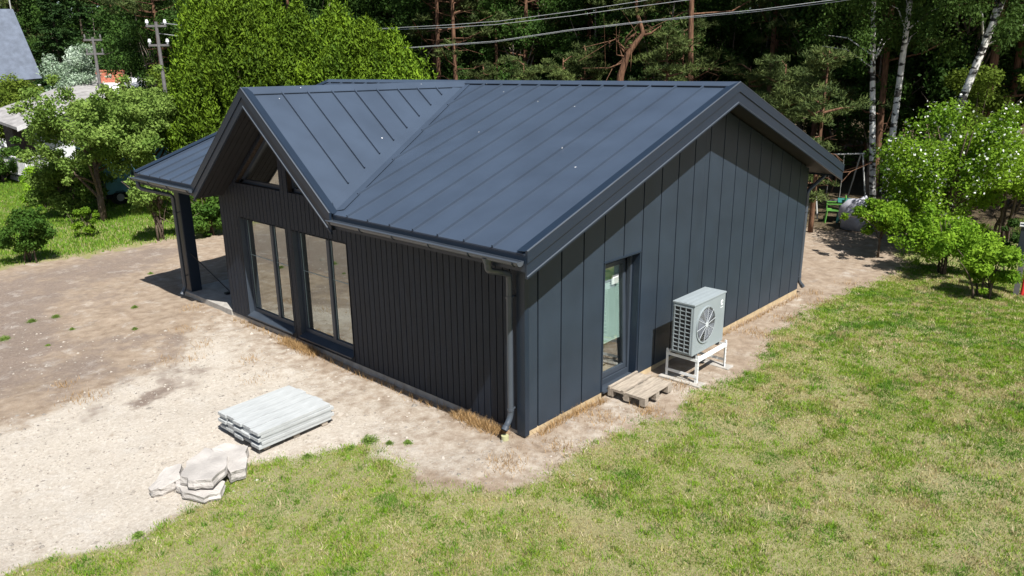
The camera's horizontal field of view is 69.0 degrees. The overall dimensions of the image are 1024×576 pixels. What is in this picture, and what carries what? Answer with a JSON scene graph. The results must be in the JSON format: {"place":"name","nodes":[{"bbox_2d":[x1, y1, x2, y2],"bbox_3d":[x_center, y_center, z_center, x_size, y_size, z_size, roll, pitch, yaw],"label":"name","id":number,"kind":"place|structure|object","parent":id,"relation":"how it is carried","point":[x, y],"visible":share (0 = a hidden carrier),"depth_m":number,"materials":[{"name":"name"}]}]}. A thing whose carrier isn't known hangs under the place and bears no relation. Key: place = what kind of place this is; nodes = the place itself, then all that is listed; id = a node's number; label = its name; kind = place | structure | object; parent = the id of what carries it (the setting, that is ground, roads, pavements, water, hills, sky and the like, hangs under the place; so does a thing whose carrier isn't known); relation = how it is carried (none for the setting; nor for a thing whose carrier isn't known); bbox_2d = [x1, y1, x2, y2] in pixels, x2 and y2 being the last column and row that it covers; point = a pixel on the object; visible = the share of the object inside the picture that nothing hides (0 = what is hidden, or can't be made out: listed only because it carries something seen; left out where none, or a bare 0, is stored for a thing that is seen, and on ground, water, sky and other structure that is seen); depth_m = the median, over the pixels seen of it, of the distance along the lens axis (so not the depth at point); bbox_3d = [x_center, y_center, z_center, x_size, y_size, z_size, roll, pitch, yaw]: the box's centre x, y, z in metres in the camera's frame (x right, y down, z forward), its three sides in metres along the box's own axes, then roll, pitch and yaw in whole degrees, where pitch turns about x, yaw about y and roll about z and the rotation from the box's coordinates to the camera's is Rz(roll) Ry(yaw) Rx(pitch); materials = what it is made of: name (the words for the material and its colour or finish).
{"place":"outdoors","nodes":[
{"label":"outdoors","id":0,"kind":"place"},
{"bbox_2d":[0,0,41,147],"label":"neighbour house","id":1,"kind":"structure","parent":0,"point":[16,56],"depth_m":48.16,"materials":[{"name":"stone"}]},
{"bbox_2d":[0,178,221,267],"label":"meadow grass","id":2,"kind":"structure","parent":0,"point":[17,202],"depth_m":25.31,"materials":[{"name":"plant"}]},
{"bbox_2d":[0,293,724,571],"bbox_3d":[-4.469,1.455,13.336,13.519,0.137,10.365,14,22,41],"label":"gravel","id":3,"kind":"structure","parent":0,"point":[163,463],"depth_m":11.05,"materials":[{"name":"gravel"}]},
{"bbox_2d":[48,276,864,477],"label":"dry grass","id":4,"kind":"structure","parent":0,"point":[484,424],"depth_m":12.03,"materials":[{"name":"plant"}]},
{"bbox_2d":[0,115,1023,575],"bbox_3d":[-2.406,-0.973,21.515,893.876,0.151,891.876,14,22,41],"label":"ground","id":5,"kind":"structure","parent":0,"point":[94,297],"depth_m":10.74,"materials":[{"name":"sand"}]},
{"bbox_2d":[0,136,30,182],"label":"leafy bush","id":6,"kind":"object","parent":5,"relation":"on","point":[5,169],"visible":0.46,"depth_m":35.43,"materials":[{"name":"green plant"}]},
{"bbox_2d":[0,72,44,142],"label":"hedge shrub","id":7,"kind":"object","parent":5,"relation":"on","point":[13,85],"visible":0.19,"depth_m":45.89,"materials":[{"name":"green plant"}]},
{"bbox_2d":[0,206,57,262],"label":"leafy bush","id":8,"kind":"object","parent":5,"relation":"on","point":[27,222],"visible":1,"depth_m":20.61,"materials":[{"name":"green plant"}]},
{"bbox_2d":[0,75,104,180],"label":"garden cabin","id":9,"kind":"object","parent":5,"relation":"on","point":[14,125],"visible":0.18,"depth_m":39.47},
{"bbox_2d":[15,0,99,87],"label":"forest tree","id":10,"kind":"object","parent":5,"relation":"on","point":[36,16],"visible":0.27,"depth_m":56.58,"materials":[{"name":"green plant"}]},
{"bbox_2d":[29,0,86,88],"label":"spruce tree","id":11,"kind":"object","parent":5,"relation":"on","point":[45,5],"visible":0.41,"depth_m":54.60,"materials":[{"name":"green plant"}]},
{"bbox_2d":[23,150,109,216],"bbox_3d":[-16.283,-3.778,27.160,2.556,2.577,2.491,3,17,12],"label":"leafy bush","id":12,"kind":"object","parent":5,"relation":"on","point":[47,178],"visible":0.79,"depth_m":26.84,"materials":[{"name":"green plant"}]},
{"bbox_2d":[36,43,111,114],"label":"flowering bush","id":13,"kind":"object","parent":5,"relation":"on","point":[76,71],"visible":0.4,"depth_m":43.69,"materials":[{"name":"white plant"}]},
{"bbox_2d":[67,206,99,235],"bbox_3d":[-13.889,-2.136,24.187,1.001,1.064,0.557,-3,17,-6],"label":"leafy bush","id":14,"kind":"object","parent":5,"relation":"on","point":[90,228],"visible":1,"depth_m":24.09,"materials":[{"name":"green plant"}]},
{"bbox_2d":[4,74,164,221],"bbox_3d":[-14.473,-4.845,26.124,4.531,5.169,4.549,4,17,14],"label":"apple tree","id":15,"kind":"object","parent":5,"relation":"on","point":[98,135],"visible":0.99,"depth_m":25.14,"materials":[{"name":"green plant"}]},
{"bbox_2d":[58,0,113,69],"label":"spruce tree","id":16,"kind":"object","parent":5,"relation":"on","point":[80,15],"visible":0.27,"depth_m":57.01,"materials":[{"name":"green plant"}]},
{"bbox_2d":[72,141,167,204],"bbox_3d":[-15.324,-5.070,31.345,2.400,2.436,4.850,13,21,38],"label":"blue trailer","id":17,"kind":"object","parent":5,"relation":"on","point":[118,189],"visible":0.17,"depth_m":29.57,"materials":[{"name":"paint"}]},
{"bbox_2d":[86,0,169,76],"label":"forest tree","id":18,"kind":"object","parent":5,"relation":"on","point":[103,20],"visible":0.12,"depth_m":48.96,"materials":[{"name":"green plant"}]},
{"bbox_2d":[84,64,186,204],"bbox_3d":[-13.544,-5.596,28.092,4.142,5.474,4.138,14,22,41],"label":"apple tree","id":19,"kind":"object","parent":5,"relation":"on","point":[164,107],"visible":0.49,"depth_m":26.72,"materials":[{"name":"green plant"}]},
{"bbox_2d":[101,0,174,111],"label":"forest tree","id":20,"kind":"object","parent":5,"relation":"on","point":[132,61],"visible":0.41,"depth_m":41.71,"materials":[{"name":"green plant"}]},
{"bbox_2d":[121,175,173,240],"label":"apple tree","id":21,"kind":"object","parent":5,"relation":"on","point":[158,212],"visible":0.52,"depth_m":23.22,"materials":[{"name":"green plant"}]},
{"bbox_2d":[106,0,207,97],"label":"pine tree","id":22,"kind":"object","parent":5,"relation":"on","point":[152,10],"visible":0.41,"depth_m":39.34,"materials":[{"name":"green plant"}]},
{"bbox_2d":[145,19,169,92],"bbox_3d":[-17.433,-9.452,37.619,1.050,7.719,0.217,-1,17,0],"label":"utility pole","id":23,"kind":"object","parent":5,"relation":"on","point":[156,26],"visible":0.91,"depth_m":36.80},
{"bbox_2d":[148,464,183,497],"bbox_3d":[-4.467,2.482,9.648,0.406,0.128,0.532,20,33,38],"label":"concrete chunk","id":24,"kind":"object","parent":5,"relation":"on","point":[164,483],"visible":0.94,"depth_m":9.54,"materials":[{"name":"concrete"}]},
{"bbox_2d":[144,0,218,77],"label":"forest tree","id":25,"kind":"object","parent":5,"relation":"on","point":[173,29],"visible":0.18,"depth_m":39.70,"materials":[{"name":"green plant"}]},
{"bbox_2d":[176,480,225,503],"bbox_3d":[-3.929,2.546,9.472,0.707,0.108,0.497,14,20,41],"label":"concrete chunk","id":26,"kind":"object","parent":5,"relation":"on","point":[204,495],"visible":0.62,"depth_m":9.30,"materials":[{"name":"concrete"}]},
{"bbox_2d":[180,448,227,488],"bbox_3d":[-4.012,2.351,9.806,1.154,0.233,0.558,50,52,69],"label":"concrete chunk","id":27,"kind":"object","parent":26,"relation":"on","point":[206,468],"visible":0.97,"depth_m":9.57,"materials":[{"name":"concrete"}]},
{"bbox_2d":[160,0,245,201],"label":"conifer","id":28,"kind":"object","parent":5,"relation":"on","point":[194,12],"visible":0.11,"depth_m":26.81,"materials":[{"name":"green plant"}]},
{"bbox_2d":[190,196,221,237],"bbox_3d":[-9.758,-2.595,24.057,1.688,1.943,1.652,-8,18,-25],"label":"leafy bush","id":29,"kind":"object","parent":5,"relation":"on","point":[208,211],"visible":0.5,"depth_m":23.68,"materials":[{"name":"green plant"}]},
{"bbox_2d":[211,443,248,482],"bbox_3d":[-3.755,2.326,10.094,0.856,0.159,0.546,16,19,40],"label":"concrete chunk","id":30,"kind":"object","parent":5,"relation":"on","point":[237,459],"visible":0.89,"depth_m":9.97,"materials":[{"name":"concrete"}]},
{"bbox_2d":[171,0,290,215],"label":"conifer","id":31,"kind":"object","parent":5,"relation":"on","point":[236,23],"visible":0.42,"depth_m":26.12,"materials":[{"name":"green plant"}]},
{"bbox_2d":[223,0,301,113],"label":"conifer","id":32,"kind":"object","parent":5,"relation":"on","point":[271,12],"visible":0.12,"depth_m":27.89,"materials":[{"name":"green plant"}]},
{"bbox_2d":[271,0,333,85],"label":"conifer","id":33,"kind":"object","parent":5,"relation":"on","point":[295,30],"visible":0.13,"depth_m":27.82,"materials":[{"name":"green plant"}]},
{"bbox_2d":[293,0,368,85],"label":"conifer","id":34,"kind":"object","parent":5,"relation":"on","point":[331,26],"visible":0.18,"depth_m":27.55,"materials":[{"name":"green plant"}]},
{"bbox_2d":[291,0,371,24],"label":"forest tree","id":35,"kind":"object","parent":5,"relation":"on","point":[322,4],"visible":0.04,"depth_m":40.07,"materials":[{"name":"green plant"}]},
{"bbox_2d":[337,12,394,78],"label":"conifer","id":36,"kind":"object","parent":5,"relation":"on","point":[365,37],"visible":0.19,"depth_m":27.48,"materials":[{"name":"green plant"}]},
{"bbox_2d":[330,0,446,75],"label":"forest tree","id":37,"kind":"object","parent":5,"relation":"on","point":[372,9],"visible":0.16,"depth_m":40.82,"materials":[{"name":"green plant"}]},
{"bbox_2d":[375,23,438,79],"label":"conifer","id":38,"kind":"object","parent":5,"relation":"on","point":[405,65],"visible":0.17,"depth_m":27.51,"materials":[{"name":"green plant"}]},
{"bbox_2d":[372,0,474,79],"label":"forest tree","id":39,"kind":"object","parent":5,"relation":"on","point":[413,9],"visible":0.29,"depth_m":36.85,"materials":[{"name":"green plant"}]},
{"bbox_2d":[405,0,474,74],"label":"pine tree","id":40,"kind":"object","parent":5,"relation":"on","point":[467,4],"visible":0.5,"depth_m":36.25,"materials":[{"name":"green plant"}]},
{"bbox_2d":[404,0,491,79],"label":"forest tree","id":41,"kind":"object","parent":5,"relation":"on","point":[464,57],"visible":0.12,"depth_m":41.09,"materials":[{"name":"green plant"}]},
{"bbox_2d":[406,0,506,79],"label":"pine tree","id":42,"kind":"object","parent":5,"relation":"on","point":[474,16],"visible":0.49,"depth_m":35.82,"materials":[{"name":"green plant"}]},
{"bbox_2d":[427,0,497,79],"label":"pine tree","id":43,"kind":"object","parent":5,"relation":"on","point":[455,52],"visible":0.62,"depth_m":34.80,"materials":[{"name":"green plant"}]},
{"bbox_2d":[455,59,502,79],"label":"young pine","id":44,"kind":"object","parent":5,"relation":"on","point":[483,75],"visible":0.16,"depth_m":35.41,"materials":[{"name":"green plant"}]},
{"bbox_2d":[128,79,844,437],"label":"detached house","id":45,"kind":"structure","parent":5,"relation":"on","point":[526,259],"depth_m":12.67,"materials":[{"name":"metal"}]},
{"bbox_2d":[239,140,278,188],"bbox_3d":[-4.840,-2.618,14.332,1.754,1.424,0.080,14,22,41],"label":"gable window","id":46,"kind":"structure","parent":45,"relation":"in","point":[244,179],"depth_m":14.50,"materials":[{"name":"paint"}]},
{"bbox_2d":[239,217,295,334],"bbox_3d":[-4.863,-0.289,14.950,1.780,2.122,0.245,14,22,41],"label":"window","id":47,"kind":"structure","parent":45,"relation":"in","point":[285,324],"depth_m":15.29,"materials":[{"name":"paint"}]},
{"bbox_2d":[291,230,354,358],"bbox_3d":[-3.423,0.074,13.678,1.750,2.122,0.245,14,22,41],"label":"window","id":48,"kind":"structure","parent":45,"relation":"in","point":[333,343],"depth_m":14.00,"materials":[{"name":"paint"}]},
{"bbox_2d":[600,255,632,393],"bbox_3d":[1.661,0.533,12.154,0.358,2.155,0.970,14,22,41],"label":"balcony door","id":49,"kind":"structure","parent":45,"relation":"in","point":[618,371],"depth_m":12.35,"materials":[{"name":"paint"}]},
{"bbox_2d":[457,0,553,79],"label":"pine tree","id":50,"kind":"object","parent":5,"relation":"on","point":[513,10],"visible":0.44,"depth_m":37.90,"materials":[{"name":"green plant"}]},
{"bbox_2d":[465,0,556,79],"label":"forest tree","id":51,"kind":"object","parent":5,"relation":"on","point":[534,27],"visible":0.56,"depth_m":37.69,"materials":[{"name":"green plant"}]},
{"bbox_2d":[495,54,554,79],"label":"young pine","id":52,"kind":"object","parent":5,"relation":"on","point":[523,73],"visible":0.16,"depth_m":31.20,"materials":[{"name":"green plant"}]},
{"bbox_2d":[499,0,606,79],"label":"forest tree","id":53,"kind":"object","parent":5,"relation":"on","point":[564,26],"visible":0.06,"depth_m":40.08,"materials":[{"name":"green plant"}]},
{"bbox_2d":[539,45,591,80],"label":"young pine","id":54,"kind":"object","parent":5,"relation":"on","point":[557,72],"visible":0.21,"depth_m":32.62,"materials":[{"name":"green plant"}]},
{"bbox_2d":[554,40,610,80],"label":"young pine","id":55,"kind":"object","parent":5,"relation":"on","point":[594,73],"visible":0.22,"depth_m":34.03,"materials":[{"name":"green plant"}]},
{"bbox_2d":[537,0,656,80],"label":"forest tree","id":56,"kind":"object","parent":5,"relation":"on","point":[580,5],"visible":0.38,"depth_m":36.80,"materials":[{"name":"green plant"}]},
{"bbox_2d":[581,0,681,80],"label":"crooked pine","id":57,"kind":"object","parent":5,"relation":"on","point":[624,61],"visible":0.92,"depth_m":30.89,"materials":[{"name":"brown plant"}]},
{"bbox_2d":[608,371,671,406],"bbox_3d":[2.092,1.634,12.161,0.700,0.162,0.840,14,22,40],"label":"wooden pallet","id":58,"kind":"object","parent":5,"relation":"on","point":[650,387],"visible":1,"depth_m":12.07,"materials":[{"name":"brown wood"}]},
{"bbox_2d":[607,0,688,80],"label":"pine tree","id":59,"kind":"object","parent":5,"relation":"on","point":[685,22],"visible":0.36,"depth_m":34.48,"materials":[{"name":"green plant"}]},
{"bbox_2d":[605,0,734,80],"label":"forest tree","id":60,"kind":"object","parent":5,"relation":"on","point":[635,69],"visible":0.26,"depth_m":35.61,"materials":[{"name":"green plant"}]},
{"bbox_2d":[628,20,719,80],"bbox_3d":[6.713,-7.633,31.554,4.203,7.034,4.347,14,22,40],"label":"young pine","id":61,"kind":"object","parent":5,"relation":"on","point":[679,42],"visible":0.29,"depth_m":30.62,"materials":[{"name":"green plant"}]},
{"bbox_2d":[651,17,725,80],"bbox_3d":[7.815,-8.621,34.419,4.442,7.282,4.457,-11,20,-32],"label":"young pine","id":62,"kind":"object","parent":5,"relation":"on","point":[704,58],"visible":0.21,"depth_m":33.61,"materials":[{"name":"green plant"}]},
{"bbox_2d":[665,340,726,383],"bbox_3d":[3.209,1.231,12.976,0.608,0.550,1.032,14,22,41],"label":"metal stand","id":63,"kind":"object","parent":5,"relation":"on","point":[698,359],"visible":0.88,"depth_m":12.70,"materials":[{"name":"white paint"}]},
{"bbox_2d":[671,287,726,357],"bbox_3d":[3.180,0.582,12.682,0.436,0.952,1.088,14,22,41],"label":"heat pump","id":64,"kind":"object","parent":63,"relation":"on","point":[698,321],"visible":1,"depth_m":12.39,"materials":[{"name":"white metal"}]},
{"bbox_2d":[662,0,764,80],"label":"pine tree","id":65,"kind":"object","parent":5,"relation":"on","point":[691,25],"visible":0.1,"depth_m":31.36,"materials":[{"name":"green plant"}]},
{"bbox_2d":[700,0,766,91],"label":"forest tree","id":66,"kind":"object","parent":5,"relation":"on","point":[728,26],"visible":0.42,"depth_m":37.25,"materials":[{"name":"green plant"}]},
{"bbox_2d":[717,54,776,102],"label":"young pine","id":67,"kind":"object","parent":5,"relation":"on","point":[753,79],"visible":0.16,"depth_m":30.14,"materials":[{"name":"green plant"}]},
{"bbox_2d":[731,0,789,97],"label":"pine tree","id":68,"kind":"object","parent":5,"relation":"on","point":[772,36],"visible":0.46,"depth_m":33.52,"materials":[{"name":"green plant"}]},
{"bbox_2d":[725,0,804,84],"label":"forest tree","id":69,"kind":"object","parent":5,"relation":"on","point":[737,46],"visible":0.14,"depth_m":41.00,"materials":[{"name":"green plant"}]},
{"bbox_2d":[750,53,842,186],"bbox_3d":[9.183,-5.110,25.382,3.434,5.611,3.423,-2,17,-4],"label":"young pine","id":70,"kind":"object","parent":5,"relation":"on","point":[783,90],"visible":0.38,"depth_m":24.48,"materials":[{"name":"green plant"}]},
{"bbox_2d":[752,0,864,145],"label":"pine tree","id":71,"kind":"object","parent":5,"relation":"on","point":[774,24],"visible":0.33,"depth_m":31.75,"materials":[{"name":"green plant"}]},
{"bbox_2d":[757,0,864,135],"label":"forest tree","id":72,"kind":"object","parent":5,"relation":"on","point":[780,53],"visible":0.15,"depth_m":35.01,"materials":[{"name":"green plant"}]},
{"bbox_2d":[797,78,868,180],"bbox_3d":[14.500,-7.271,33.621,3.056,4.945,2.955,2,17,10],"label":"young pine","id":73,"kind":"object","parent":5,"relation":"on","point":[849,137],"visible":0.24,"depth_m":33.13,"materials":[{"name":"green plant"}]},
{"bbox_2d":[789,43,880,232],"bbox_3d":[9.564,-4.428,22.657,2.972,5.879,3.135,14,22,41],"label":"pine tree","id":74,"kind":"object","parent":5,"relation":"on","point":[828,60],"visible":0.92,"depth_m":22.34,"materials":[{"name":"green plant"}]},
{"bbox_2d":[766,0,911,180],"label":"forest tree","id":75,"kind":"object","parent":5,"relation":"on","point":[809,13],"visible":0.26,"depth_m":31.53,"materials":[{"name":"green plant"}]},
{"bbox_2d":[838,195,876,230],"bbox_3d":[11.379,-2.421,24.066,1.552,1.185,1.114,0,17,3],"label":"covered heap","id":76,"kind":"object","parent":5,"relation":"on","point":[852,223],"visible":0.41,"depth_m":23.82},
{"bbox_2d":[800,0,933,197],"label":"birch tree","id":77,"kind":"object","parent":5,"relation":"on","point":[868,9],"visible":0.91,"depth_m":24.95,"materials":[{"name":"green plant"}]},
{"bbox_2d":[803,0,947,195],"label":"forest tree","id":78,"kind":"object","parent":5,"relation":"on","point":[905,112],"visible":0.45,"depth_m":28.70,"materials":[{"name":"green plant"}]},
{"bbox_2d":[839,196,912,257],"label":"sapling tree","id":79,"kind":"object","parent":5,"relation":"on","point":[888,217],"visible":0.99,"depth_m":20.20,"materials":[{"name":"green plant"}]},
{"bbox_2d":[839,0,970,200],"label":"birch tree","id":80,"kind":"object","parent":5,"relation":"on","point":[905,44],"visible":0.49,"depth_m":25.67,"materials":[{"name":"green plant"}]},
{"bbox_2d":[827,0,986,197],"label":"pine tree","id":81,"kind":"object","parent":5,"relation":"on","point":[882,106],"visible":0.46,"depth_m":27.20,"materials":[{"name":"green plant"}]},
{"bbox_2d":[872,126,958,200],"bbox_3d":[13.276,-3.697,24.302,3.061,3.472,2.915,3,17,13],"label":"leafy bush","id":82,"kind":"object","parent":5,"relation":"on","point":[885,169],"visible":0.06,"depth_m":24.29,"materials":[{"name":"green plant"}]},
{"bbox_2d":[885,47,960,147],"bbox_3d":[18.301,-8.832,32.881,4.494,8.318,4.980,-1,17,0],"label":"forest tree","id":83,"kind":"object","parent":5,"relation":"on","point":[921,98],"visible":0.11,"depth_m":32.59,"materials":[{"name":"green plant"}]},
{"bbox_2d":[887,200,1004,274],"bbox_3d":[10.876,-1.210,18.747,2.242,1.903,2.295,-12,20,-33],"label":"leafy bush","id":84,"kind":"object","parent":5,"relation":"on","point":[948,236],"visible":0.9,"depth_m":18.57,"materials":[{"name":"green plant"}]},
{"bbox_2d":[873,93,1023,223],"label":"flowering bush","id":85,"kind":"object","parent":5,"relation":"on","point":[994,157],"visible":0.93,"depth_m":20.02,"materials":[{"name":"green plant"}]},
{"bbox_2d":[894,215,1023,282],"bbox_3d":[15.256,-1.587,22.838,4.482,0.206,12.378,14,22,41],"label":"bush","id":86,"kind":"object","parent":5,"relation":"on","point":[1017,229],"visible":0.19,"depth_m":20.23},
{"bbox_2d":[907,0,1023,133],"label":"forest tree","id":87,"kind":"object","parent":5,"relation":"on","point":[937,84],"visible":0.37,"depth_m":26.89,"materials":[{"name":"green plant"}]},
{"bbox_2d":[910,0,1023,159],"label":"birch tree","id":88,"kind":"object","parent":5,"relation":"on","point":[1010,25],"visible":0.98,"depth_m":21.96,"materials":[{"name":"green plant"}]},
{"bbox_2d":[921,62,1023,216],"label":"leafy bush","id":89,"kind":"object","parent":5,"relation":"on","point":[991,102],"visible":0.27,"depth_m":24.68,"materials":[{"name":"green plant"}]},
{"bbox_2d":[923,19,1023,125],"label":"forest tree","id":90,"kind":"object","parent":5,"relation":"on","point":[1008,56],"visible":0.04,"depth_m":28.20,"materials":[{"name":"green plant"}]},
{"bbox_2d":[951,108,1023,241],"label":"leafy bush","id":91,"kind":"object","parent":5,"relation":"on","point":[1017,192],"visible":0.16,"depth_m":21.53,"materials":[{"name":"green plant"}]},
{"bbox_2d":[956,239,1023,298],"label":"leafy bush","id":92,"kind":"object","parent":5,"relation":"on","point":[983,259],"visible":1,"depth_m":16.75,"materials":[{"name":"green plant"}]},
{"bbox_3d":[-3.839,2.154,10.826,1.000,0.060,0.100,13,21,38],"label":"timber bearer","id":93,"kind":"object","parent":5,"relation":"on","visible":0},
{"bbox_2d":[251,417,330,449],"bbox_3d":[-3.199,2.077,10.866,0.215,0.050,1.220,13,21,39],"label":"terrace plank","id":94,"kind":"object","parent":93,"relation":"on","point":[256,445],"visible":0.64,"depth_m":10.66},
{"bbox_2d":[255,411,333,444],"bbox_3d":[-3.161,2.016,10.883,0.215,0.050,1.220,13,22,38],"label":"terrace plank","id":95,"kind":"object","parent":94,"relation":"on","point":[276,437],"visible":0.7,"depth_m":10.76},
{"bbox_2d":[250,410,330,442],"bbox_3d":[-3.201,1.975,10.844,0.215,0.051,1.220,13,21,39],"label":"terrace plank","id":96,"kind":"object","parent":95,"relation":"on","point":[255,438],"visible":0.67,"depth_m":10.66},
{"bbox_2d":[255,405,333,438],"bbox_3d":[-3.163,1.918,10.853,0.215,0.051,1.220,14,22,39],"label":"terrace plank","id":97,"kind":"object","parent":96,"relation":"on","point":[331,407],"visible":0.47,"depth_m":10.78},
{"bbox_2d":[249,400,329,436],"bbox_3d":[-3.203,1.878,10.809,0.215,0.050,1.220,13,21,38],"label":"terrace plank","id":98,"kind":"object","parent":97,"relation":"on","point":[279,422],"visible":1,"depth_m":10.74,"materials":[{"name":"wood"}]},
{"bbox_2d":[1,261,1023,575],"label":"lawn grass","id":99,"kind":"structure","parent":0,"point":[925,283],"depth_m":9.90,"materials":[{"name":"plant"}]},
{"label":"terrace plank","id":100,"kind":"object","parent":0,"visible":0},
{"bbox_2d":[242,396,322,429],"bbox_3d":[-3.354,1.834,10.964,0.215,0.050,1.220,13,21,39],"label":"terrace plank","id":101,"kind":"object","parent":100,"relation":"on","point":[249,425],"visible":0.89,"depth_m":10.89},
{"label":"terrace plank","id":102,"kind":"object","parent":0,"visible":0},
{"bbox_2d":[232,393,311,426],"bbox_3d":[-3.540,1.800,11.081,0.215,0.051,1.220,12,21,38],"label":"terrace plank","id":103,"kind":"object","parent":102,"relation":"on","point":[240,421],"visible":0.86,"depth_m":11.01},
{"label":"terrace plank","id":104,"kind":"object","parent":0,"visible":0},
{"bbox_2d":[227,388,305,420],"bbox_3d":[-3.682,1.754,11.238,0.215,0.050,1.220,13,21,38],"label":"terrace plank","id":105,"kind":"object","parent":104,"relation":"on","point":[263,404],"visible":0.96,"depth_m":11.18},
{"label":"terrace plank","id":106,"kind":"object","parent":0,"visible":0},
{"bbox_2d":[218,385,295,417],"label":"terrace plank","id":107,"kind":"object","parent":106,"relation":"on","point":[224,413],"visible":0.88,"depth_m":11.28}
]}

